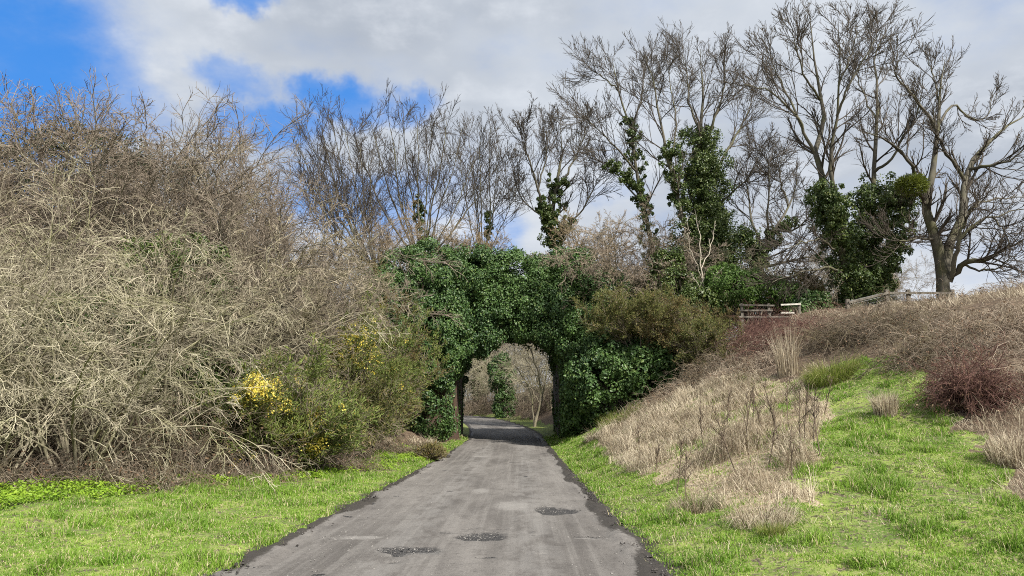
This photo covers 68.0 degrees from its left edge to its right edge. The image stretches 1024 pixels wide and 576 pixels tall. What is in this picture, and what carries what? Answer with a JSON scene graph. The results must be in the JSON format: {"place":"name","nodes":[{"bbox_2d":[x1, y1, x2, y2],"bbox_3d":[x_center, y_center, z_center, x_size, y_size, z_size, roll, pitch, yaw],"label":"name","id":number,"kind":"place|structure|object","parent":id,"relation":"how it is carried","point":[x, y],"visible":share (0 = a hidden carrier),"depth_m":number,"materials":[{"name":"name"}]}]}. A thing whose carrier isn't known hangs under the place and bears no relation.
{"place":"outdoors","nodes":[
{"label":"outdoors","id":0,"kind":"place"},
{"bbox_2d":[211,415,668,575],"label":"road","id":1,"kind":"structure","parent":0,"point":[495,478],"depth_m":10.98,"materials":[{"name":"asphalt"}]},
{"bbox_2d":[203,455,677,575],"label":"mud clods","id":2,"kind":"object","parent":1,"relation":"on","point":[585,488],"visible":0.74,"depth_m":11.23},
{"bbox_2d":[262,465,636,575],"bbox_3d":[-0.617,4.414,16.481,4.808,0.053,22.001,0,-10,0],"label":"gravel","id":3,"kind":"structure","parent":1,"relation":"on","point":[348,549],"depth_m":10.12,"materials":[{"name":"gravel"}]},
{"bbox_2d":[0,286,1023,575],"bbox_3d":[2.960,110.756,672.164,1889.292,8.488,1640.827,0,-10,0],"label":"ground","id":4,"kind":"structure","parent":0,"point":[544,426],"depth_m":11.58,"materials":[{"name":"plant"}]},
{"bbox_2d":[0,444,131,489],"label":"bramble","id":5,"kind":"object","parent":4,"relation":"on","point":[6,477],"visible":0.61,"depth_m":14.67,"materials":[{"name":"plant"}]},
{"bbox_2d":[0,153,143,440],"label":"bare shrub","id":6,"kind":"object","parent":4,"relation":"on","point":[11,323],"visible":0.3,"depth_m":16.99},
{"bbox_2d":[1,286,157,459],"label":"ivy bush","id":7,"kind":"object","parent":4,"relation":"on","point":[86,314],"visible":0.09,"depth_m":18.21,"materials":[{"name":"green plant"}]},
{"bbox_2d":[0,71,171,305],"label":"bare tree","id":8,"kind":"object","parent":4,"relation":"on","point":[44,147],"visible":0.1,"depth_m":26.32,"materials":[{"name":"brown plant"}]},
{"bbox_2d":[0,222,187,458],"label":"drooping shrub","id":9,"kind":"object","parent":4,"relation":"on","point":[58,307],"visible":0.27,"depth_m":17.38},
{"bbox_2d":[0,267,192,476],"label":"drooping shrub","id":10,"kind":"object","parent":4,"relation":"on","point":[8,439],"visible":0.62,"depth_m":15.21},
{"bbox_2d":[0,117,225,261],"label":"bare shrub","id":11,"kind":"object","parent":4,"relation":"on","point":[58,148],"visible":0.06,"depth_m":29.42,"materials":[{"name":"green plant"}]},
{"bbox_2d":[0,130,229,412],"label":"bare shrub","id":12,"kind":"object","parent":4,"relation":"on","point":[68,176],"visible":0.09,"depth_m":20.79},
{"bbox_2d":[0,66,230,322],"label":"bare tree","id":13,"kind":"object","parent":4,"relation":"on","point":[120,183],"visible":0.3,"depth_m":23.25,"materials":[{"name":"brown plant"}]},
{"bbox_2d":[0,176,238,397],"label":"bare tree","id":14,"kind":"object","parent":4,"relation":"on","point":[79,250],"visible":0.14,"depth_m":21.18,"materials":[{"name":"brown plant"}]},
{"bbox_2d":[20,439,227,495],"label":"bramble","id":15,"kind":"object","parent":4,"relation":"on","point":[149,475],"visible":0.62,"depth_m":14.81,"materials":[{"name":"plant"}]},
{"bbox_2d":[0,312,265,479],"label":"bramble","id":16,"kind":"object","parent":4,"relation":"on","point":[36,452],"visible":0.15,"depth_m":16.66,"materials":[{"name":"plant"}]},
{"bbox_2d":[0,151,267,468],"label":"bare shrub","id":17,"kind":"object","parent":4,"relation":"on","point":[14,452],"visible":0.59,"depth_m":15.52,"materials":[{"name":"plant"}]},
{"bbox_2d":[0,234,273,467],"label":"drooping shrub","id":18,"kind":"object","parent":4,"relation":"on","point":[172,322],"visible":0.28,"depth_m":16.04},
{"bbox_2d":[0,237,303,490],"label":"bare shrub","id":19,"kind":"object","parent":4,"relation":"on","point":[72,360],"visible":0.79,"depth_m":15.30,"materials":[{"name":"plant"}]},
{"bbox_2d":[0,338,312,495],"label":"drooping shrub","id":20,"kind":"object","parent":4,"relation":"on","point":[89,450],"visible":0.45,"depth_m":15.45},
{"bbox_2d":[0,206,316,447],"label":"bare shrub","id":21,"kind":"object","parent":4,"relation":"on","point":[255,290],"visible":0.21,"depth_m":19.29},
{"bbox_2d":[16,85,315,264],"bbox_3d":[-13.720,-1.464,31.632,17.642,12.757,14.914,-4,-10,22],"label":"bare tree","id":22,"kind":"object","parent":4,"relation":"on","point":[239,162],"visible":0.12,"depth_m":29.43,"materials":[{"name":"brown plant"}]},
{"bbox_2d":[97,230,237,435],"bbox_3d":[-9.757,1.534,21.708,3.788,6.475,2.517,0,-10,0],"label":"ivy bush","id":23,"kind":"object","parent":4,"relation":"on","point":[147,245],"visible":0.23,"depth_m":21.51,"materials":[{"name":"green plant"}]},
{"bbox_2d":[0,305,346,493],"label":"bramble","id":24,"kind":"object","parent":4,"relation":"on","point":[192,452],"visible":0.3,"depth_m":17.04,"materials":[{"name":"plant"}]},
{"bbox_2d":[10,168,379,350],"bbox_3d":[-11.618,1.231,30.008,13.145,11.576,12.851,1,-10,-7],"label":"bare shrub","id":25,"kind":"object","parent":4,"relation":"on","point":[322,204],"visible":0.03,"depth_m":29.41,"materials":[{"name":"brown plant"}]},
{"bbox_2d":[36,205,359,467],"bbox_3d":[-8.292,2.185,22.078,8.994,7.566,9.769,-6,-11,32],"label":"bare shrub","id":26,"kind":"object","parent":4,"relation":"on","point":[218,288],"visible":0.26,"depth_m":19.29,"materials":[{"name":"brown plant"}]},
{"bbox_2d":[140,341,261,466],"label":"bare shrub","id":27,"kind":"object","parent":4,"relation":"on","point":[217,377],"visible":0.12,"depth_m":18.75,"materials":[{"name":"plant"}]},
{"bbox_2d":[1,121,405,374],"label":"bare tree","id":28,"kind":"object","parent":4,"relation":"on","point":[217,208],"visible":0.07,"depth_m":25.75,"materials":[{"name":"brown plant"}]},
{"bbox_2d":[0,189,409,467],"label":"bare shrub","id":29,"kind":"object","parent":4,"relation":"on","point":[196,307],"visible":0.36,"depth_m":18.61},
{"bbox_2d":[27,215,386,391],"bbox_3d":[-9.019,2.134,24.858,9.893,8.322,10.745,1,-10,-8],"label":"bare shrub","id":30,"kind":"object","parent":4,"relation":"on","point":[318,298],"visible":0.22,"depth_m":22.53,"materials":[{"name":"brown plant"}]},
{"bbox_2d":[0,113,422,457],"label":"bare shrub","id":31,"kind":"object","parent":4,"relation":"on","point":[277,297],"visible":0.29,"depth_m":21.33,"materials":[{"name":"grey plant"}]},
{"bbox_2d":[0,444,425,509],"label":"herb leaves","id":32,"kind":"object","parent":4,"relation":"on","point":[13,497],"visible":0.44,"depth_m":14.01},
{"bbox_2d":[0,82,466,362],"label":"bare tree","id":33,"kind":"object","parent":4,"relation":"on","point":[212,188],"visible":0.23,"depth_m":25.04,"materials":[{"name":"brown plant"}]},
{"bbox_2d":[181,439,310,482],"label":"bramble","id":34,"kind":"object","parent":4,"relation":"on","point":[254,469],"visible":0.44,"depth_m":17.46,"materials":[{"name":"plant"}]},
{"bbox_2d":[54,185,463,382],"bbox_3d":[-8.604,0.920,25.247,9.762,8.350,11.547,-5,-11,28],"label":"bare tree","id":35,"kind":"object","parent":4,"relation":"on","point":[286,247],"visible":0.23,"depth_m":24.68,"materials":[{"name":"brown plant"}]},
{"bbox_2d":[133,213,384,382],"bbox_3d":[-9.882,2.003,28.047,10.954,9.646,10.710,0,-10,0],"label":"bare shrub","id":36,"kind":"object","parent":4,"relation":"on","point":[317,283],"visible":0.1,"depth_m":26.95,"materials":[{"name":"brown plant"}]},
{"bbox_2d":[117,343,413,474],"bbox_3d":[-7.522,3.879,21.924,9.384,4.714,9.275,0,-10,0],"label":"bramble","id":37,"kind":"object","parent":4,"relation":"on","point":[368,449],"visible":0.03,"depth_m":21.93,"materials":[{"name":"plant"}]},
{"bbox_2d":[180,331,358,472],"bbox_3d":[-5.941,2.902,19.179,4.475,3.434,5.121,0,-10,0],"label":"gorse bush","id":38,"kind":"object","parent":4,"relation":"on","point":[300,401],"visible":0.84,"depth_m":18.23,"materials":[{"name":"plant"}]},
{"bbox_2d":[261,375,383,472],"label":"gorse bush","id":39,"kind":"object","parent":4,"relation":"on","point":[349,433],"visible":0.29,"depth_m":18.98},
{"bbox_2d":[259,83,410,284],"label":"multi stemmed tree","id":40,"kind":"object","parent":4,"relation":"on","point":[327,153],"visible":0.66,"depth_m":48.63,"materials":[{"name":"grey plant"}]},
{"bbox_2d":[290,147,398,298],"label":"multi stemmed tree","id":41,"kind":"object","parent":4,"relation":"on","point":[357,206],"visible":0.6,"depth_m":44.23,"materials":[{"name":"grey plant"}]},
{"bbox_2d":[286,348,412,459],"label":"gorse bush","id":42,"kind":"object","parent":4,"relation":"on","point":[381,404],"visible":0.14,"depth_m":23.21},
{"bbox_2d":[312,444,390,472],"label":"bramble","id":43,"kind":"object","parent":4,"relation":"on","point":[340,461],"visible":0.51,"depth_m":21.20,"materials":[{"name":"plant"}]},
{"bbox_2d":[293,327,422,449],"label":"gorse bush","id":44,"kind":"object","parent":4,"relation":"on","point":[399,376],"visible":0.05,"depth_m":27.91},
{"bbox_2d":[313,249,431,362],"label":"gorse bush","id":45,"kind":"object","parent":4,"relation":"on","point":[397,309],"visible":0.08,"depth_m":34.41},
{"bbox_2d":[307,284,457,458],"bbox_3d":[-4.646,2.699,26.082,5.572,6.209,8.314,5,-11,-25],"label":"gorse bush","id":46,"kind":"object","parent":4,"relation":"on","point":[382,364],"visible":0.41,"depth_m":25.22,"materials":[{"name":"plant"}]},
{"bbox_2d":[374,434,420,454],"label":"bramble","id":47,"kind":"object","parent":4,"relation":"on","point":[406,449],"visible":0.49,"depth_m":29.37,"materials":[{"name":"plant"}]},
{"bbox_2d":[388,358,425,435],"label":"gorse bush","id":48,"kind":"object","parent":4,"relation":"on","point":[418,407],"visible":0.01,"depth_m":34.76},
{"bbox_2d":[368,335,454,439],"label":"gorse bush","id":49,"kind":"object","parent":4,"relation":"on","point":[414,356],"visible":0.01,"depth_m":30.40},
{"bbox_2d":[337,78,514,269],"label":"multi stemmed tree","id":50,"kind":"object","parent":4,"relation":"on","point":[420,207],"visible":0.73,"depth_m":50.41,"materials":[{"name":"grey plant"}]},
{"bbox_2d":[407,439,449,460],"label":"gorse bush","id":51,"kind":"object","parent":4,"relation":"on","point":[431,450],"visible":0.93,"depth_m":26.98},
{"bbox_2d":[470,356,491,412],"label":"ivied stump","id":52,"kind":"object","parent":4,"relation":"on","point":[474,400],"visible":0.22,"depth_m":81.95,"materials":[{"name":"green plant"}]},
{"bbox_2d":[435,105,542,253],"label":"multi stemmed tree","id":53,"kind":"object","parent":4,"relation":"on","point":[487,213],"visible":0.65,"depth_m":54.45,"materials":[{"name":"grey plant"}]},
{"bbox_2d":[463,387,522,415],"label":"bramble","id":54,"kind":"object","parent":4,"relation":"on","point":[487,407],"visible":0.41,"depth_m":78.08,"materials":[{"name":"plant"}]},
{"bbox_2d":[486,351,516,417],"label":"ivied stump","id":55,"kind":"object","parent":4,"relation":"on","point":[498,406],"visible":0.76,"depth_m":68.86,"materials":[{"name":"green plant"}]},
{"bbox_2d":[356,235,648,441],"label":"railway bridge","id":56,"kind":"structure","parent":4,"relation":"on","point":[491,303],"depth_m":39.58,"materials":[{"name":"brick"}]},
{"bbox_2d":[327,195,446,269],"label":"twiggy shrub","id":57,"kind":"object","parent":56,"relation":"on","point":[400,233],"visible":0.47,"depth_m":47.11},
{"bbox_2d":[413,215,478,263],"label":"twiggy shrub","id":58,"kind":"object","parent":56,"relation":"on","point":[449,240],"visible":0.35,"depth_m":49.23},
{"bbox_2d":[456,211,513,256],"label":"twiggy shrub","id":59,"kind":"object","parent":56,"relation":"on","point":[478,237],"visible":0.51,"depth_m":48.33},
{"bbox_2d":[546,206,636,265],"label":"twiggy shrub","id":60,"kind":"object","parent":56,"relation":"on","point":[581,241],"visible":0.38,"depth_m":43.27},
{"bbox_2d":[526,211,728,309],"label":"twiggy shrub","id":61,"kind":"object","parent":56,"relation":"on","point":[608,265],"visible":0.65,"depth_m":38.81,"materials":[{"name":"brown plant"}]},
{"bbox_2d":[468,345,544,405],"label":"bare shrub","id":62,"kind":"object","parent":4,"relation":"on","point":[533,350],"visible":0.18,"depth_m":73.25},
{"bbox_2d":[464,343,550,401],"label":"bare shrub","id":63,"kind":"object","parent":4,"relation":"on","point":[474,363],"visible":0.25,"depth_m":77.03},
{"bbox_2d":[473,343,552,409],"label":"bare shrub","id":64,"kind":"object","parent":4,"relation":"on","point":[518,363],"visible":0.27,"depth_m":69.25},
{"bbox_2d":[9,278,1023,575],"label":"dead grass","id":65,"kind":"structure","parent":4,"relation":"on","point":[625,442],"depth_m":17.88,"materials":[{"name":"plant"}]},
{"bbox_2d":[492,343,548,386],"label":"bare tree","id":66,"kind":"object","parent":4,"relation":"on","point":[507,344],"visible":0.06,"depth_m":86.15,"materials":[{"name":"grey plant"}]},
{"bbox_2d":[490,343,552,408],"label":"bare shrub","id":67,"kind":"object","parent":4,"relation":"on","point":[530,384],"visible":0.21,"depth_m":61.37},
{"bbox_2d":[504,344,549,426],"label":"sapling","id":68,"kind":"object","parent":4,"relation":"on","point":[535,419],"visible":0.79,"depth_m":53.60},
{"bbox_2d":[504,369,552,420],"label":"bramble","id":69,"kind":"object","parent":4,"relation":"on","point":[535,409],"visible":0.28,"depth_m":62.79,"materials":[{"name":"plant"}]},
{"bbox_2d":[493,91,628,256],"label":"ivied tree","id":70,"kind":"object","parent":4,"relation":"on","point":[545,212],"visible":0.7,"depth_m":53.16,"materials":[{"name":"grey plant"}]},
{"bbox_2d":[593,400,646,429],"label":"sedge clump","id":71,"kind":"object","parent":4,"relation":"on","point":[611,418],"visible":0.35,"depth_m":29.67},
{"bbox_2d":[559,329,694,436],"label":"ivy bush","id":72,"kind":"object","parent":4,"relation":"on","point":[621,361],"visible":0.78,"depth_m":35.25,"materials":[{"name":"green plant"}]},
{"bbox_2d":[568,280,702,346],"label":"gorse bush","id":73,"kind":"object","parent":4,"relation":"on","point":[644,304],"visible":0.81,"depth_m":35.61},
{"bbox_2d":[554,191,729,297],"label":"twiggy shrub","id":74,"kind":"object","parent":4,"relation":"on","point":[653,245],"visible":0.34,"depth_m":41.23,"materials":[{"name":"brown plant"}]},
{"bbox_2d":[633,376,707,407],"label":"bramble","id":75,"kind":"object","parent":4,"relation":"on","point":[667,391],"visible":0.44,"depth_m":29.88,"materials":[{"name":"plant"}]},
{"bbox_2d":[541,18,802,328],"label":"ivied tree","id":76,"kind":"object","parent":4,"relation":"on","point":[707,206],"visible":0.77,"depth_m":47.56,"materials":[{"name":"grey plant"}]},
{"bbox_2d":[626,253,727,299],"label":"twiggy shrub","id":77,"kind":"object","parent":4,"relation":"on","point":[722,258],"visible":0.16,"depth_m":38.81,"materials":[{"name":"brown plant"}]},
{"bbox_2d":[643,244,733,323],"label":"ivy bush","id":78,"kind":"object","parent":4,"relation":"on","point":[693,293],"visible":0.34,"depth_m":38.32,"materials":[{"name":"green plant"}]},
{"bbox_2d":[632,291,747,362],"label":"gorse bush","id":79,"kind":"object","parent":4,"relation":"on","point":[677,303],"visible":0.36,"depth_m":34.61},
{"bbox_2d":[659,481,725,513],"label":"dead grass clump","id":80,"kind":"object","parent":4,"relation":"on","point":[710,505],"visible":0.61,"depth_m":11.32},
{"bbox_2d":[654,332,748,397],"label":"bramble","id":81,"kind":"object","parent":4,"relation":"on","point":[697,373],"visible":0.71,"depth_m":30.37,"materials":[{"name":"plant"}]},
{"bbox_2d":[682,211,723,303],"bbox_3d":[9.481,-0.192,37.873,2.208,7.765,2.080,0,-10,0],"label":"dead tree","id":82,"kind":"object","parent":4,"relation":"on","point":[691,275],"visible":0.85,"depth_m":38.06,"materials":[{"name":"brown wood"}]},
{"bbox_2d":[664,306,747,365],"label":"gorse bush","id":83,"kind":"object","parent":4,"relation":"on","point":[700,332],"visible":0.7,"depth_m":32.42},
{"bbox_2d":[676,303,795,367],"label":"bramble","id":84,"kind":"object","parent":4,"relation":"on","point":[750,324],"visible":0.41,"depth_m":32.76,"materials":[{"name":"brown plant"}]},
{"bbox_2d":[703,261,803,330],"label":"evergreen bush","id":85,"kind":"object","parent":4,"relation":"on","point":[728,276],"visible":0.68,"depth_m":36.87,"materials":[{"name":"green plant"}]},
{"bbox_2d":[694,329,817,386],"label":"bramble","id":86,"kind":"object","parent":4,"relation":"on","point":[768,359],"visible":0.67,"depth_m":25.63,"materials":[{"name":"plant"}]},
{"bbox_2d":[717,490,813,532],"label":"dead grass clump","id":87,"kind":"object","parent":4,"relation":"on","point":[773,516],"visible":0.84,"depth_m":9.61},
{"bbox_2d":[739,303,800,338],"bbox_3d":[11.320,1.541,33.274,2.738,1.748,0.166,0,-10,0],"label":"plank fence","id":88,"kind":"object","parent":4,"relation":"on","point":[741,305],"visible":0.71,"depth_m":33.32,"materials":[{"name":"grey wood"}]},
{"bbox_2d":[706,242,834,321],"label":"bare shrub","id":89,"kind":"object","parent":4,"relation":"on","point":[750,251],"visible":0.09,"depth_m":40.45,"materials":[{"name":"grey plant"}]},
{"bbox_2d":[750,519,791,539],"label":"grass tuft","id":90,"kind":"object","parent":4,"relation":"on","point":[773,531],"visible":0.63,"depth_m":9.02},
{"bbox_2d":[706,127,839,274],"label":"ivied tree","id":91,"kind":"object","parent":4,"relation":"on","point":[751,239],"visible":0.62,"depth_m":44.70,"materials":[{"name":"plant"}]},
{"bbox_2d":[716,295,853,366],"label":"bramble","id":92,"kind":"object","parent":4,"relation":"on","point":[774,327],"visible":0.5,"depth_m":28.83,"materials":[{"name":"red plant"}]},
{"bbox_2d":[765,327,804,378],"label":"dead grass clump","id":93,"kind":"object","parent":4,"relation":"on","point":[783,369],"visible":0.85,"depth_m":23.13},
{"bbox_2d":[774,266,832,305],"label":"evergreen bush","id":94,"kind":"object","parent":4,"relation":"on","point":[822,287],"visible":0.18,"depth_m":38.51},
{"bbox_2d":[784,287,833,315],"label":"evergreen bush","id":95,"kind":"object","parent":4,"relation":"on","point":[804,301],"visible":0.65,"depth_m":33.85,"materials":[{"name":"green plant"}]},
{"bbox_2d":[789,347,867,388],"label":"sedge clump","id":96,"kind":"object","parent":4,"relation":"on","point":[845,370],"visible":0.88,"depth_m":20.08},
{"bbox_2d":[751,290,925,365],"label":"bramble","id":97,"kind":"object","parent":4,"relation":"on","point":[832,330],"visible":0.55,"depth_m":24.48,"materials":[{"name":"plant"}]},
{"bbox_2d":[705,0,973,308],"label":"ash tree","id":98,"kind":"object","parent":4,"relation":"on","point":[849,243],"visible":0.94,"depth_m":35.66,"materials":[{"name":"grey plant"}]},
{"bbox_2d":[817,242,934,300],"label":"bare tree","id":99,"kind":"object","parent":4,"relation":"on","point":[932,272],"visible":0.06,"depth_m":50.87,"materials":[{"name":"grey plant"}]},
{"bbox_2d":[866,387,902,416],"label":"dead grass clump","id":100,"kind":"object","parent":4,"relation":"on","point":[881,407],"visible":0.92,"depth_m":16.00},
{"bbox_2d":[845,289,954,308],"bbox_3d":[16.204,0.743,31.739,4.408,1.396,0.392,-1,-10,4],"label":"wooden fence","id":101,"kind":"object","parent":4,"relation":"on","point":[848,301],"visible":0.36,"depth_m":31.78,"materials":[{"name":"grey wood"}]},
{"bbox_2d":[804,260,1005,355],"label":"bramble","id":102,"kind":"object","parent":4,"relation":"on","point":[883,330],"visible":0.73,"depth_m":23.07,"materials":[{"name":"plant"}]},
{"bbox_2d":[833,305,1023,383],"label":"bramble","id":103,"kind":"object","parent":4,"relation":"on","point":[922,349],"visible":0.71,"depth_m":19.23,"materials":[{"name":"plant"}]},
{"bbox_2d":[843,12,1023,299],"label":"ash tree","id":104,"kind":"object","parent":4,"relation":"on","point":[921,185],"visible":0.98,"depth_m":33.22,"materials":[{"name":"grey plant"}]},
{"bbox_2d":[885,282,997,305],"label":"bramble","id":105,"kind":"object","parent":4,"relation":"on","point":[941,295],"visible":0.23,"depth_m":29.71,"materials":[{"name":"plant"}]},
{"bbox_2d":[875,298,1023,351],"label":"bramble","id":106,"kind":"object","parent":4,"relation":"on","point":[977,318],"visible":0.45,"depth_m":20.99,"materials":[{"name":"plant"}]},
{"bbox_2d":[892,324,1023,424],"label":"bramble","id":107,"kind":"object","parent":4,"relation":"on","point":[957,389],"visible":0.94,"depth_m":15.23,"materials":[{"name":"red plant"}]},
{"bbox_2d":[899,296,1023,366],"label":"bramble","id":108,"kind":"object","parent":4,"relation":"on","point":[1006,328],"visible":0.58,"depth_m":19.45,"materials":[{"name":"plant"}]},
{"bbox_2d":[904,339,1023,420],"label":"bramble","id":109,"kind":"object","parent":4,"relation":"on","point":[1018,368],"visible":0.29,"depth_m":15.75,"materials":[{"name":"plant"}]},
{"bbox_2d":[964,422,1023,468],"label":"dead grass clump","id":110,"kind":"object","parent":4,"relation":"on","point":[1000,449],"visible":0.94,"depth_m":11.67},
{"bbox_2d":[0,0,1023,400],"label":"sky","id":111,"kind":"structure","parent":0,"point":[488,53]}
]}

